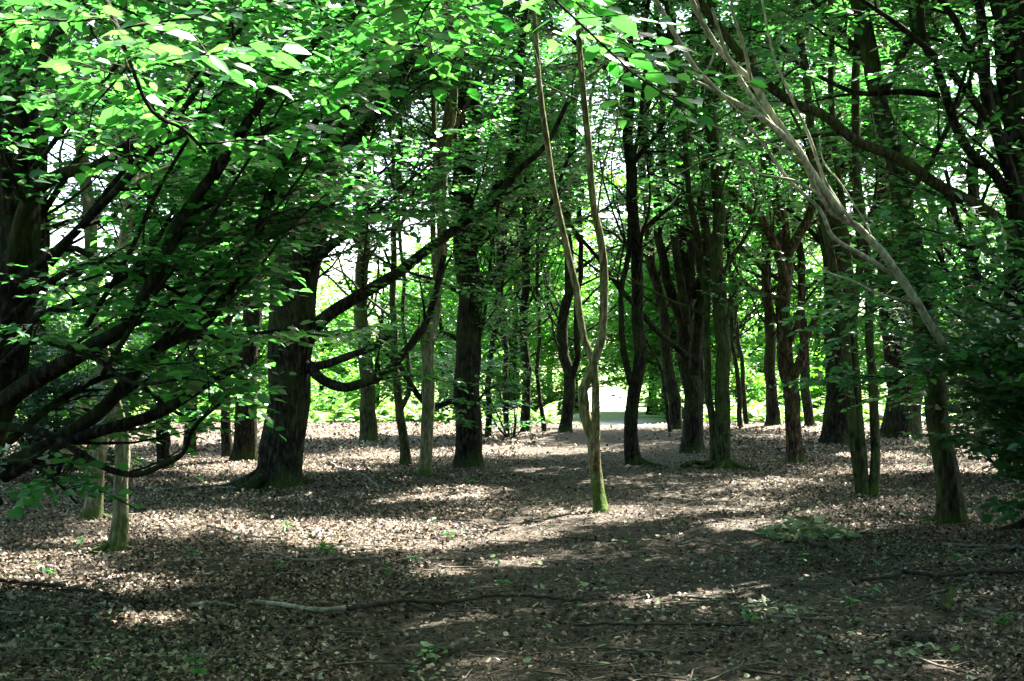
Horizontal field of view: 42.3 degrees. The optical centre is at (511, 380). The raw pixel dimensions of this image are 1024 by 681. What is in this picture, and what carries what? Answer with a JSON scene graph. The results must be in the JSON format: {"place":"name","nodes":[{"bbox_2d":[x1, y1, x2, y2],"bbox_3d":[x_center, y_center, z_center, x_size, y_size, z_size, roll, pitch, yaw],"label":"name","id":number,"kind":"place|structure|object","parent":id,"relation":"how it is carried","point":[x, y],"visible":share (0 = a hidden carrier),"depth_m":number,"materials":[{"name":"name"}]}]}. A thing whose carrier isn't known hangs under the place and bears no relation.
{"place":"outdoors","nodes":[
{"label":"outdoors","id":0,"kind":"place"},
{"bbox_2d":[0,368,1023,680],"bbox_3d":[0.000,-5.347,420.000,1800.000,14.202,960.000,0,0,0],"label":"forest floor","id":1,"kind":"structure","parent":0,"point":[612,410],"depth_m":10.39,"materials":[{"name":"brown plant"}]},
{"bbox_2d":[0,602,106,618],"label":"dead stick","id":2,"kind":"object","parent":1,"relation":"on","point":[45,614],"visible":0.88,"depth_m":8.06,"materials":[{"name":"brown wood"}]},
{"bbox_2d":[0,577,111,595],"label":"fallen branch","id":3,"kind":"object","parent":1,"relation":"on","point":[37,583],"visible":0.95,"depth_m":9.12,"materials":[{"name":"brown wood"}]},
{"bbox_2d":[30,149,85,352],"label":"sunlit tree","id":4,"kind":"object","parent":1,"relation":"on","point":[54,269],"visible":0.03,"depth_m":56.64,"materials":[{"name":"green plant"}]},
{"bbox_2d":[3,278,176,477],"bbox_3d":[-6.822,-0.168,19.911,3.735,3.284,3.978,0,0,0],"label":"leafy shrub","id":5,"kind":"object","parent":1,"relation":"on","point":[55,388],"visible":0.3,"depth_m":19.20,"materials":[{"name":"green plant"}]},
{"bbox_2d":[46,257,135,380],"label":"sunlit tree","id":6,"kind":"object","parent":1,"relation":"on","point":[70,326],"visible":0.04,"depth_m":57.81,"materials":[{"name":"green plant"}]},
{"bbox_2d":[25,12,214,444],"bbox_3d":[-8.584,-5.709,23.648,6.790,14.500,6.024,0,0,0],"label":"dark tree","id":7,"kind":"object","parent":1,"relation":"on","point":[46,228],"visible":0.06,"depth_m":23.61,"materials":[{"name":"green plant"}]},
{"bbox_2d":[36,1,263,469],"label":"dark tree","id":8,"kind":"object","parent":1,"relation":"on","point":[163,450],"visible":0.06,"depth_m":21.86,"materials":[{"name":"green plant"}]},
{"bbox_2d":[31,0,270,555],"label":"mossy tree","id":9,"kind":"object","parent":1,"relation":"on","point":[117,539],"visible":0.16,"depth_m":11.12,"materials":[{"name":"green plant"}]},
{"bbox_2d":[39,1,270,451],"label":"dark tree","id":10,"kind":"object","parent":1,"relation":"on","point":[194,444],"depth_m":25.92,"materials":[{"name":"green plant"}]},
{"bbox_2d":[35,6,327,456],"bbox_3d":[-5.955,-5.032,24.711,6.321,13.068,5.986,0,0,-30],"label":"dark tree","id":11,"kind":"object","parent":1,"relation":"on","point":[226,444],"visible":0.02,"depth_m":24.47,"materials":[{"name":"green plant"}]},
{"bbox_2d":[32,0,332,520],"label":"mossy tree","id":12,"kind":"object","parent":1,"relation":"on","point":[92,508],"visible":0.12,"depth_m":13.57,"materials":[{"name":"green plant"}]},
{"bbox_2d":[183,654,206,677],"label":"seedling","id":13,"kind":"object","parent":1,"relation":"on","point":[195,669],"visible":1,"depth_m":6.27,"materials":[{"name":"green plant"}]},
{"bbox_2d":[124,195,269,399],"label":"sunlit tree","id":14,"kind":"object","parent":1,"relation":"on","point":[143,337],"visible":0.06,"depth_m":55.56,"materials":[{"name":"green plant"}]},
{"bbox_2d":[188,600,235,607],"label":"fallen branch","id":15,"kind":"object","parent":1,"relation":"on","point":[193,604],"visible":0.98,"depth_m":8.48,"materials":[{"name":"brown wood"}]},
{"bbox_2d":[168,347,268,422],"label":"bush","id":16,"kind":"object","parent":1,"relation":"on","point":[208,405],"visible":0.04,"depth_m":49.76,"materials":[{"name":"green plant"}]},
{"bbox_2d":[80,2,394,461],"bbox_3d":[-4.331,-5.014,23.559,5.675,13.094,5.980,0,0,35],"label":"dark tree","id":17,"kind":"object","parent":1,"relation":"on","point":[245,444],"visible":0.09,"depth_m":23.41,"materials":[{"name":"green plant"}]},
{"bbox_2d":[126,71,389,365],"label":"sunlit tree","id":18,"kind":"object","parent":1,"relation":"on","point":[321,299],"visible":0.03,"depth_m":55.38,"materials":[{"name":"green plant"}]},
{"bbox_2d":[244,598,351,629],"bbox_3d":[-1.244,1.379,7.814,0.651,0.163,0.169,0,0,7],"label":"dead stick","id":19,"kind":"object","parent":1,"relation":"on","point":[256,626],"visible":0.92,"depth_m":7.79,"materials":[{"name":"brown wood"}]},
{"bbox_2d":[257,358,339,411],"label":"bush","id":20,"kind":"object","parent":1,"relation":"on","point":[263,381],"visible":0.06,"depth_m":52.84,"materials":[{"name":"green plant"}]},
{"bbox_2d":[258,551,371,561],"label":"fallen branch","id":21,"kind":"object","parent":1,"relation":"on","point":[285,557],"visible":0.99,"depth_m":10.42,"materials":[{"name":"brown wood"}]},
{"bbox_2d":[266,272,373,406],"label":"sunlit tree","id":22,"kind":"object","parent":1,"relation":"on","point":[322,351],"visible":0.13,"depth_m":68.12,"materials":[{"name":"green plant"}]},
{"bbox_2d":[309,396,358,422],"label":"bracken clump","id":23,"kind":"object","parent":1,"relation":"on","point":[337,415],"visible":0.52,"depth_m":45.32,"materials":[{"name":"green plant"}]},
{"bbox_2d":[309,348,382,420],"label":"bush","id":24,"kind":"object","parent":1,"relation":"on","point":[348,397],"visible":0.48,"depth_m":48.44,"materials":[{"name":"green plant"}]},
{"bbox_2d":[97,0,616,491],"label":"forked tree","id":25,"kind":"object","parent":1,"relation":"on","point":[279,462],"visible":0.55,"depth_m":17.80,"materials":[{"name":"green plant"}]},
{"bbox_2d":[338,397,403,422],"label":"bracken clump","id":26,"kind":"object","parent":1,"relation":"on","point":[355,417],"visible":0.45,"depth_m":44.57,"materials":[{"name":"green plant"}]},
{"bbox_2d":[312,254,445,404],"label":"sunlit tree","id":27,"kind":"object","parent":1,"relation":"on","point":[338,370],"visible":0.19,"depth_m":58.90,"materials":[{"name":"green plant"}]},
{"bbox_2d":[292,6,470,441],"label":"dark tree","id":28,"kind":"object","parent":1,"relation":"on","point":[368,431],"visible":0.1,"depth_m":31.30,"materials":[{"name":"green plant"}]},
{"bbox_2d":[0,0,771,517],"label":"many limbed tree","id":29,"kind":"object","parent":1,"relation":"on","point":[26,62],"visible":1,"depth_m":8.45,"materials":[{"name":"green plant"}]},
{"bbox_2d":[343,349,440,410],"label":"bush","id":30,"kind":"object","parent":1,"relation":"on","point":[387,393],"visible":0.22,"depth_m":54.01,"materials":[{"name":"green plant"}]},
{"bbox_2d":[368,236,457,384],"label":"sunlit tree","id":31,"kind":"object","parent":1,"relation":"on","point":[409,253],"visible":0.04,"depth_m":66.26,"materials":[{"name":"green plant"}]},
{"bbox_2d":[387,397,454,421],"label":"bracken clump","id":32,"kind":"object","parent":1,"relation":"on","point":[437,416],"visible":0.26,"depth_m":42.90,"materials":[{"name":"green plant"}]},
{"bbox_2d":[300,0,559,465],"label":"dark tree","id":33,"kind":"object","parent":1,"relation":"on","point":[404,445],"visible":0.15,"depth_m":22.76,"materials":[{"name":"green plant"}]},
{"bbox_2d":[254,593,608,612],"bbox_3d":[-0.452,1.417,8.416,2.400,0.058,0.439,0,0,-4],"label":"fallen branch","id":34,"kind":"object","parent":1,"relation":"on","point":[408,602],"visible":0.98,"depth_m":8.42,"materials":[{"name":"brown wood"}]},
{"bbox_2d":[414,641,452,657],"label":"plant","id":35,"kind":"object","parent":1,"relation":"on","point":[430,647],"visible":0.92,"depth_m":7.01,"materials":[{"name":"green plant"}]},
{"bbox_2d":[386,228,508,398],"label":"sunlit tree","id":36,"kind":"object","parent":1,"relation":"on","point":[444,302],"visible":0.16,"depth_m":61.71,"materials":[{"name":"green plant"}]},
{"bbox_2d":[336,0,572,476],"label":"slender tree","id":37,"kind":"object","parent":1,"relation":"on","point":[428,385],"visible":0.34,"depth_m":19.54,"materials":[{"name":"green plant"}]},
{"bbox_2d":[434,364,496,411],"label":"bush","id":38,"kind":"object","parent":1,"relation":"on","point":[445,388],"visible":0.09,"depth_m":51.93,"materials":[{"name":"green plant"}]},
{"bbox_2d":[301,0,633,467],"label":"straight tree","id":39,"kind":"object","parent":1,"relation":"on","point":[466,408],"visible":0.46,"depth_m":21.50,"materials":[{"name":"green plant"}]},
{"bbox_2d":[387,284,560,437],"bbox_3d":[-1.120,-0.491,32.672,4.830,3.866,3.960,0,0,23],"label":"leafy shrub","id":40,"kind":"object","parent":1,"relation":"on","point":[439,362],"visible":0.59,"depth_m":32.28,"materials":[{"name":"green plant"}]},
{"bbox_2d":[378,0,609,436],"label":"dark tree","id":41,"kind":"object","parent":1,"relation":"on","point":[490,356],"visible":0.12,"depth_m":32.92,"materials":[{"name":"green plant"}]},
{"bbox_2d":[0,473,1023,680],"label":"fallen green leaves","id":42,"kind":"object","parent":1,"relation":"on","point":[660,601],"visible":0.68,"depth_m":8.80,"materials":[{"name":"green plant"}]},
{"bbox_2d":[386,13,650,430],"bbox_3d":[0.225,-4.873,35.218,6.986,12.558,5.360,0,0,0],"label":"dark tree","id":43,"kind":"object","parent":1,"relation":"on","point":[505,370],"visible":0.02,"depth_m":34.94,"materials":[{"name":"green plant"}]},
{"bbox_2d":[406,90,645,413],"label":"sunlit tree","id":44,"kind":"object","parent":1,"relation":"on","point":[591,319],"visible":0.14,"depth_m":56.76,"materials":[{"name":"green plant"}]},
{"bbox_2d":[480,341,577,412],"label":"bush","id":45,"kind":"object","parent":1,"relation":"on","point":[499,379],"visible":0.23,"depth_m":55.40,"materials":[{"name":"green plant"}]},
{"bbox_2d":[425,3,633,431],"bbox_3d":[-0.633,-5.463,34.065,5.904,13.765,7.839,0,0,38],"label":"dark tree","id":46,"kind":"object","parent":1,"relation":"on","point":[525,414],"visible":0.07,"depth_m":34.61,"materials":[{"name":"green plant"}]},
{"bbox_2d":[419,1,642,431],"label":"dark tree","id":47,"kind":"object","parent":1,"relation":"on","point":[542,414],"visible":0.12,"depth_m":34.50,"materials":[{"name":"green plant"}]},
{"bbox_2d":[450,143,617,406],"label":"sunlit tree","id":48,"kind":"object","parent":1,"relation":"on","point":[531,351],"visible":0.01,"depth_m":70.01,"materials":[{"name":"green plant"}]},
{"bbox_2d":[513,402,560,423],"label":"bracken clump","id":49,"kind":"object","parent":1,"relation":"on","point":[548,416],"visible":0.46,"depth_m":42.65,"materials":[{"name":"green plant"}]},
{"bbox_2d":[500,401,580,424],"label":"bracken clump","id":50,"kind":"object","parent":1,"relation":"on","point":[553,407],"visible":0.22,"depth_m":46.75,"materials":[{"name":"green plant"}]},
{"bbox_2d":[531,358,579,416],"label":"bush","id":51,"kind":"object","parent":1,"relation":"on","point":[547,395],"visible":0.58,"depth_m":54.35,"materials":[{"name":"green plant"}]},
{"bbox_2d":[529,5,618,512],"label":"twin stem sapling","id":52,"kind":"object","parent":1,"relation":"on","point":[590,422],"visible":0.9,"depth_m":14.59,"materials":[{"name":"brown plant"}]},
{"bbox_2d":[528,259,648,412],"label":"sunlit tree","id":53,"kind":"object","parent":1,"relation":"on","point":[603,369],"visible":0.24,"depth_m":68.83,"materials":[{"name":"green plant"}]},
{"bbox_2d":[499,5,698,432],"bbox_3d":[2.060,-5.552,34.745,6.148,13.959,5.272,0,0,0],"label":"dark tree","id":54,"kind":"object","parent":1,"relation":"on","point":[569,369],"visible":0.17,"depth_m":34.42,"materials":[{"name":"green plant"}]},
{"bbox_2d":[574,647,660,653],"bbox_3d":[0.549,1.407,6.893,0.449,0.021,0.152,0,0,0],"label":"dead stick","id":55,"kind":"object","parent":1,"relation":"on","point":[637,649],"visible":0.99,"depth_m":6.93,"materials":[{"name":"brown wood"}]},
{"bbox_2d":[564,621,721,630],"bbox_3d":[0.747,1.406,7.623,0.928,0.038,0.364,0,0,0],"label":"fallen branch","id":56,"kind":"object","parent":1,"relation":"on","point":[615,624],"visible":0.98,"depth_m":7.59,"materials":[{"name":"brown wood"}]},
{"bbox_2d":[562,3,729,431],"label":"dark tree","id":57,"kind":"object","parent":1,"relation":"on","point":[669,426],"visible":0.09,"depth_m":35.96,"materials":[{"name":"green plant"}]},
{"bbox_2d":[532,59,795,414],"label":"sunlit tree","id":58,"kind":"object","parent":1,"relation":"on","point":[613,241],"visible":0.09,"depth_m":65.02,"materials":[{"name":"green plant"}]},
{"bbox_2d":[561,21,772,428],"bbox_3d":[4.330,-5.307,36.580,6.290,13.513,4.601,0,0,0],"label":"dark tree","id":59,"kind":"object","parent":1,"relation":"on","point":[674,399],"visible":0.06,"depth_m":36.84,"materials":[{"name":"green plant"}]},
{"bbox_2d":[591,229,753,418],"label":"sunlit tree","id":60,"kind":"object","parent":1,"relation":"on","point":[617,360],"visible":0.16,"depth_m":56.62,"materials":[{"name":"green plant"}]},
{"bbox_2d":[587,195,760,380],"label":"sunlit tree","id":61,"kind":"object","parent":1,"relation":"on","point":[647,332],"visible":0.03,"depth_m":58.33,"materials":[{"name":"green plant"}]},
{"bbox_2d":[611,336,739,414],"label":"bush","id":62,"kind":"object","parent":1,"relation":"on","point":[658,398],"visible":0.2,"depth_m":52.64,"materials":[{"name":"green plant"}]},
{"bbox_2d":[498,0,890,452],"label":"clumped tree","id":63,"kind":"object","parent":1,"relation":"on","point":[687,346],"visible":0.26,"depth_m":26.14,"materials":[{"name":"green plant"}]},
{"bbox_2d":[481,0,932,466],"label":"tree","id":64,"kind":"object","parent":1,"relation":"on","point":[633,245],"visible":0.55,"depth_m":22.46,"materials":[{"name":"green plant"}]},
{"bbox_2d":[591,82,823,397],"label":"sunlit tree","id":65,"kind":"object","parent":1,"relation":"on","point":[749,239],"visible":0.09,"depth_m":56.33,"materials":[{"name":"green plant"}]},
{"bbox_2d":[551,0,889,469],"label":"mossy footed tree","id":66,"kind":"object","parent":1,"relation":"on","point":[719,416],"visible":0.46,"depth_m":21.98,"materials":[{"name":"green plant"}]},
{"bbox_2d":[639,83,815,423],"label":"dark tree","id":67,"kind":"object","parent":1,"relation":"on","point":[742,381],"visible":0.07,"depth_m":39.46,"materials":[{"name":"green plant"}]},
{"bbox_2d":[651,0,807,426],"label":"dark tree","id":68,"kind":"object","parent":1,"relation":"on","point":[738,382],"depth_m":37.91,"materials":[{"name":"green plant"}]},
{"bbox_2d":[704,343,764,409],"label":"bush","id":69,"kind":"object","parent":1,"relation":"on","point":[733,392],"visible":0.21,"depth_m":51.75,"materials":[{"name":"green plant"}]},
{"bbox_2d":[731,401,784,422],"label":"bracken clump","id":70,"kind":"object","parent":1,"relation":"on","point":[753,416],"visible":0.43,"depth_m":42.54,"materials":[{"name":"green plant"}]},
{"bbox_2d":[664,73,863,425],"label":"dark tree","id":71,"kind":"object","parent":1,"relation":"on","point":[772,412],"visible":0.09,"depth_m":38.27,"materials":[{"name":"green plant"}]},
{"bbox_2d":[730,595,816,614],"bbox_3d":[1.680,1.433,8.467,0.519,0.138,0.608,0,0,0],"label":"wilted branch","id":72,"kind":"object","parent":1,"relation":"on","point":[790,609],"visible":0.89,"depth_m":8.43,"materials":[{"name":"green plant"}]},
{"bbox_2d":[730,164,822,407],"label":"sunlit tree","id":73,"kind":"object","parent":1,"relation":"on","point":[756,331],"depth_m":70.48,"materials":[{"name":"green plant"}]},
{"bbox_2d":[730,350,824,415],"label":"bush","id":74,"kind":"object","parent":1,"relation":"on","point":[753,386],"visible":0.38,"depth_m":49.96,"materials":[{"name":"green plant"}]},
{"bbox_2d":[742,668,816,680],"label":"dead stick","id":75,"kind":"object","parent":1,"relation":"on","point":[765,672],"visible":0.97,"depth_m":6.29,"materials":[{"name":"brown wood"}]},
{"bbox_2d":[590,0,975,445],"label":"broad tree","id":76,"kind":"object","parent":1,"relation":"on","point":[834,426],"visible":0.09,"depth_m":28.85,"materials":[{"name":"green plant"}]},
{"bbox_2d":[637,0,934,462],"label":"flaking tree","id":77,"kind":"object","parent":1,"relation":"on","point":[782,243],"visible":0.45,"depth_m":23.14,"materials":[{"name":"green plant"}]},
{"bbox_2d":[765,406,823,422],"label":"bracken clump","id":78,"kind":"object","parent":1,"relation":"on","point":[818,416],"visible":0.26,"depth_m":46.78,"materials":[{"name":"green plant"}]},
{"bbox_2d":[580,0,1023,431],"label":"bent dead sapling","id":79,"kind":"object","parent":1,"relation":"on","point":[821,189],"visible":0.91,"depth_m":10.80,"materials":[{"name":"brown plant"}]},
{"bbox_2d":[589,0,1023,532],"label":"many limbed tree","id":80,"kind":"object","parent":1,"relation":"on","point":[1003,104],"visible":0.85,"depth_m":12.20,"materials":[{"name":"green plant"}]},
{"bbox_2d":[740,246,876,408],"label":"sunlit tree","id":81,"kind":"object","parent":1,"relation":"on","point":[816,341],"visible":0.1,"depth_m":56.98,"materials":[{"name":"green plant"}]},
{"bbox_2d":[755,507,862,543],"bbox_3d":[2.736,1.358,12.273,0.964,0.314,1.309,0,0,0],"label":"wilted branch","id":82,"kind":"object","parent":1,"relation":"on","point":[788,528],"visible":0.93,"depth_m":12.04,"materials":[{"name":"green plant"}]},
{"bbox_2d":[757,339,867,411],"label":"bush","id":83,"kind":"object","parent":1,"relation":"on","point":[819,390],"visible":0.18,"depth_m":52.38,"materials":[{"name":"green plant"}]},
{"bbox_2d":[802,536,840,555],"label":"fallen branch","id":84,"kind":"object","parent":1,"relation":"on","point":[814,543],"visible":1,"depth_m":11.20,"materials":[{"name":"brown wood"}]},
{"bbox_2d":[733,523,920,537],"bbox_3d":[3.074,1.412,12.402,1.911,0.061,0.645,0,0,-18],"label":"fallen branch","id":85,"kind":"object","parent":1,"relation":"on","point":[779,534],"visible":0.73,"depth_m":12.34,"materials":[{"name":"brown wood"}]},
{"bbox_2d":[726,3,952,426],"bbox_3d":[8.644,-5.053,37.065,7.848,12.884,5.344,0,0,37],"label":"dark tree","id":86,"kind":"object","parent":1,"relation":"on","point":[808,412],"visible":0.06,"depth_m":37.43,"materials":[{"name":"green plant"}]},
{"bbox_2d":[781,0,905,496],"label":"triple stem tree","id":87,"kind":"object","parent":1,"relation":"on","point":[865,483],"visible":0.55,"depth_m":16.34,"materials":[{"name":"brown plant"}]},
{"bbox_2d":[719,0,989,386],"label":"dark tree","id":88,"kind":"object","parent":1,"relation":"on","point":[832,219],"visible":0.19,"depth_m":26.73,"materials":[{"name":"green plant"}]},
{"bbox_2d":[822,358,887,405],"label":"bush","id":89,"kind":"object","parent":1,"relation":"on","point":[864,387],"visible":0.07,"depth_m":53.93,"materials":[{"name":"green plant"}]},
{"bbox_2d":[761,0,995,438],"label":"broad tree","id":90,"kind":"object","parent":1,"relation":"on","point":[895,422],"visible":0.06,"depth_m":32.52,"materials":[{"name":"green plant"}]},
{"bbox_2d":[747,0,1021,526],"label":"leaning tree","id":91,"kind":"object","parent":1,"relation":"on","point":[950,505],"visible":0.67,"depth_m":13.20,"materials":[{"name":"green plant"}]},
{"bbox_2d":[797,207,988,369],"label":"sunlit tree","id":92,"kind":"object","parent":1,"relation":"on","point":[878,354],"visible":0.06,"depth_m":56.40,"materials":[{"name":"green plant"}]},
{"bbox_2d":[889,632,939,646],"bbox_3d":[2.202,1.435,7.247,0.290,0.103,0.117,0,0,5],"label":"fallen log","id":93,"kind":"object","parent":1,"relation":"on","point":[925,638],"visible":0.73,"depth_m":7.23,"materials":[{"name":"brown wood"}]},
{"bbox_2d":[845,6,1005,412],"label":"dark tree","id":94,"kind":"object","parent":1,"relation":"on","point":[999,199],"visible":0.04,"depth_m":35.04,"materials":[{"name":"green plant"}]},
{"bbox_2d":[898,642,961,659],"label":"wilted branch","id":95,"kind":"object","parent":1,"relation":"on","point":[915,650],"visible":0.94,"depth_m":6.91,"materials":[{"name":"green plant"}]},
{"bbox_2d":[873,8,1005,442],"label":"dark tree","id":96,"kind":"object","parent":1,"relation":"on","point":[973,190],"visible":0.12,"depth_m":29.98,"materials":[{"name":"green plant"}]},
{"bbox_2d":[860,245,1020,479],"bbox_3d":[7.379,-0.411,19.889,4.056,3.787,4.668,0,0,0],"label":"leafy shrub","id":97,"kind":"object","parent":1,"relation":"on","point":[967,427],"visible":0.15,"depth_m":19.76,"materials":[{"name":"green plant"}]},
{"bbox_2d":[859,564,1023,582],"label":"fallen branch","id":98,"kind":"object","parent":1,"relation":"on","point":[915,572],"visible":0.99,"depth_m":9.63,"materials":[{"name":"brown wood"}]},
{"bbox_2d":[941,586,955,611],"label":"fallen branch","id":99,"kind":"object","parent":1,"relation":"on","point":[947,604],"visible":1,"depth_m":8.52,"materials":[{"name":"green plant"}]},
{"bbox_2d":[888,192,1023,522],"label":"leafy shrub","id":100,"kind":"object","parent":1,"relation":"on","point":[1005,395],"visible":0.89,"depth_m":11.29,"materials":[{"name":"green plant"}]},
{"bbox_2d":[946,543,1023,550],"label":"fallen branch","id":101,"kind":"object","parent":1,"relation":"on","point":[984,546],"visible":0.91,"depth_m":11.04,"materials":[{"name":"brown wood"}]},
{"bbox_2d":[32,0,1003,367],"label":"sky","id":102,"kind":"structure","parent":0,"point":[54,239],"materials":[{"name":"white"}]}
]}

